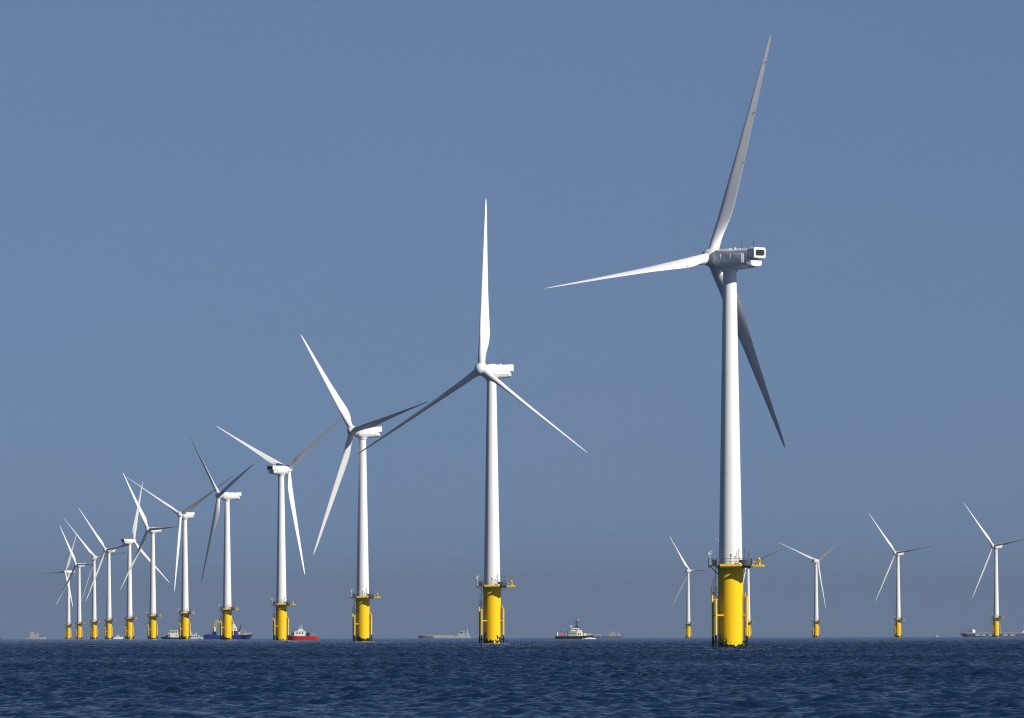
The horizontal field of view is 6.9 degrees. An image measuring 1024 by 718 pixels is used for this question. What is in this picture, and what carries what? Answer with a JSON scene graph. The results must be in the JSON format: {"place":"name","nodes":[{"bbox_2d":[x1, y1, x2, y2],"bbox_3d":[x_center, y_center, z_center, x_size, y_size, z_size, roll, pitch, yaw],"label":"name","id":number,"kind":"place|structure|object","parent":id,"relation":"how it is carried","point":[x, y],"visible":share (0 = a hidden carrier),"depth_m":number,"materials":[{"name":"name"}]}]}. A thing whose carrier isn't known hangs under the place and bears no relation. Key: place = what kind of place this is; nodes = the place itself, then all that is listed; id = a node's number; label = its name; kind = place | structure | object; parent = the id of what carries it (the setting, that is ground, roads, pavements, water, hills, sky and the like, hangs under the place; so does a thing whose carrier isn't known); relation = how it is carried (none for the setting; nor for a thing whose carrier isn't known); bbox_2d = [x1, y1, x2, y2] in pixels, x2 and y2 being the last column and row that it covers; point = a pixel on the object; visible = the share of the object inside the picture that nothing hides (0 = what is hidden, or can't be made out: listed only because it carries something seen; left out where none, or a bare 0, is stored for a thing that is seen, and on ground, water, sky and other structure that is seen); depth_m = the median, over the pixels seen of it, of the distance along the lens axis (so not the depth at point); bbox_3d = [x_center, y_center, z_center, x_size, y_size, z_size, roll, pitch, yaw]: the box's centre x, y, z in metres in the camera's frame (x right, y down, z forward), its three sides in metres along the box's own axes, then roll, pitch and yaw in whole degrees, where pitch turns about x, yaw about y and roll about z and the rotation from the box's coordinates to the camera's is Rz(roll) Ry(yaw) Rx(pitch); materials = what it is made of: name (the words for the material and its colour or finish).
{"place":"outdoors","nodes":[
{"label":"outdoors","id":0,"kind":"place"},
{"bbox_2d":[0,637,1023,717],"bbox_3d":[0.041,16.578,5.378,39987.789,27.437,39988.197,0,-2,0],"label":"sea","id":1,"kind":"structure","parent":0,"point":[869,677],"depth_m":533.09,"materials":[{"name":"blue liquid"}]},
{"bbox_2d":[26,632,45,638],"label":"cargo ship","id":2,"kind":"object","parent":1,"relation":"on","point":[32,635],"visible":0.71,"depth_m":16986.98,"materials":[{"name":"paint"}]},
{"bbox_2d":[41,537,75,638],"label":"wind turbine","id":3,"kind":"object","parent":1,"relation":"in","point":[68,633],"visible":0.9,"depth_m":8874.25,"materials":[{"name":"yellow paint"}]},
{"bbox_2d":[57,527,105,638],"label":"wind turbine","id":4,"kind":"object","parent":1,"relation":"in","point":[79,623],"visible":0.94,"depth_m":8070.62,"materials":[{"name":"yellow paint"}]},
{"bbox_2d":[66,521,134,638],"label":"wind turbine","id":5,"kind":"object","parent":1,"relation":"in","point":[94,630],"visible":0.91,"depth_m":7359.89,"materials":[{"name":"yellow paint"}]},
{"bbox_2d":[78,507,146,638],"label":"wind turbine","id":6,"kind":"object","parent":1,"relation":"in","point":[108,629],"visible":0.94,"depth_m":6740.91,"materials":[{"name":"yellow paint"}]},
{"bbox_2d":[95,482,169,638],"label":"wind turbine","id":7,"kind":"object","parent":1,"relation":"in","point":[129,628],"visible":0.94,"depth_m":6124.33,"materials":[{"name":"yellow paint"}]},
{"bbox_2d":[120,473,188,638],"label":"wind turbine","id":8,"kind":"object","parent":1,"relation":"in","point":[152,531],"visible":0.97,"depth_m":5477.91,"materials":[{"name":"yellow paint"}]},
{"bbox_2d":[161,630,180,638],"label":"tug","id":9,"kind":"object","parent":1,"relation":"on","point":[174,634],"visible":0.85,"depth_m":5195.71,"materials":[{"name":"blue paint"}]},
{"bbox_2d":[127,475,233,638],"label":"wind turbine","id":10,"kind":"object","parent":1,"relation":"in","point":[185,515],"visible":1,"depth_m":4816.62,"materials":[{"name":"yellow paint"}]},
{"bbox_2d":[189,633,202,638],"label":"passenger boat","id":11,"kind":"object","parent":1,"relation":"on","point":[194,636],"visible":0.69,"depth_m":5395.48,"materials":[{"name":"grey paint"}]},
{"bbox_2d":[191,439,253,639],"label":"wind turbine","id":12,"kind":"object","parent":1,"relation":"in","point":[227,609],"visible":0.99,"depth_m":4154.58,"materials":[{"name":"yellow paint"}]},
{"bbox_2d":[203,620,251,638],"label":"work vessel","id":13,"kind":"object","parent":1,"relation":"on","point":[213,635],"visible":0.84,"depth_m":4794.93,"materials":[{"name":"blue paint"}]},
{"bbox_2d":[217,406,353,639],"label":"wind turbine","id":14,"kind":"object","parent":1,"relation":"in","point":[280,470],"visible":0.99,"depth_m":3504.93,"materials":[{"name":"yellow paint"}]},
{"bbox_2d":[287,626,317,639],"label":"crew boat","id":15,"kind":"object","parent":1,"relation":"on","point":[299,634],"visible":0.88,"depth_m":3636.38,"materials":[{"name":"red paint"}]},
{"bbox_2d":[301,335,427,640],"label":"wind turbine","id":16,"kind":"object","parent":1,"relation":"in","point":[362,433],"visible":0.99,"depth_m":2847.34,"materials":[{"name":"yellow paint"}]},
{"bbox_2d":[418,629,470,637],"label":"tanker","id":17,"kind":"object","parent":1,"relation":"on","point":[460,634],"visible":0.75,"depth_m":17984.56,"materials":[{"name":"grey paint"}]},
{"bbox_2d":[358,201,585,642],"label":"wind turbine","id":18,"kind":"object","parent":1,"relation":"in","point":[492,375],"visible":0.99,"depth_m":2188.40,"materials":[{"name":"yellow paint"}]},
{"bbox_2d":[555,619,592,638],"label":"patrol boat","id":19,"kind":"object","parent":1,"relation":"on","point":[575,633],"visible":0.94,"depth_m":3896.34,"materials":[{"name":"black paint"}]},
{"bbox_2d":[592,630,623,637],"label":"cargo ship","id":20,"kind":"object","parent":1,"relation":"on","point":[612,634],"visible":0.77,"depth_m":17984.79,"materials":[{"name":"metal"}]},
{"bbox_2d":[548,34,784,646],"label":"wind turbine","id":21,"kind":"object","parent":1,"relation":"in","point":[725,265],"visible":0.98,"depth_m":1533.01,"materials":[{"name":"yellow paint"}]},
{"bbox_2d":[671,539,708,637],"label":"wind turbine","id":22,"kind":"object","parent":1,"relation":"in","point":[687,570],"visible":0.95,"depth_m":8936.06,"materials":[{"name":"yellow paint"}]},
{"bbox_2d":[743,550,778,636],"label":"wind turbine","id":23,"kind":"object","parent":1,"relation":"in","point":[748,595],"visible":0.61,"depth_m":8291.78,"materials":[{"name":"yellow paint"}]},
{"bbox_2d":[783,534,849,636],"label":"wind turbine","id":24,"kind":"object","parent":1,"relation":"in","point":[816,629],"visible":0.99,"depth_m":7841.53,"materials":[{"name":"yellow paint"}]},
{"bbox_2d":[870,515,934,636],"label":"wind turbine","id":25,"kind":"object","parent":1,"relation":"in","point":[897,623],"visible":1,"depth_m":7147.70,"materials":[{"name":"yellow paint"}]},
{"bbox_2d":[960,625,1023,636],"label":"tanker","id":26,"kind":"object","parent":1,"relation":"on","point":[974,634],"visible":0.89,"depth_m":12985.06,"materials":[{"name":"blue paint"}]},
{"bbox_2d":[964,503,1023,636],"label":"wind turbine","id":27,"kind":"object","parent":1,"relation":"in","point":[995,620],"visible":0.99,"depth_m":6598.10,"materials":[{"name":"yellow paint"}]},
{"bbox_2d":[0,0,1023,638],"label":"sky","id":28,"kind":"structure","parent":0,"point":[191,191],"materials":[{"name":"blue"}]}
]}

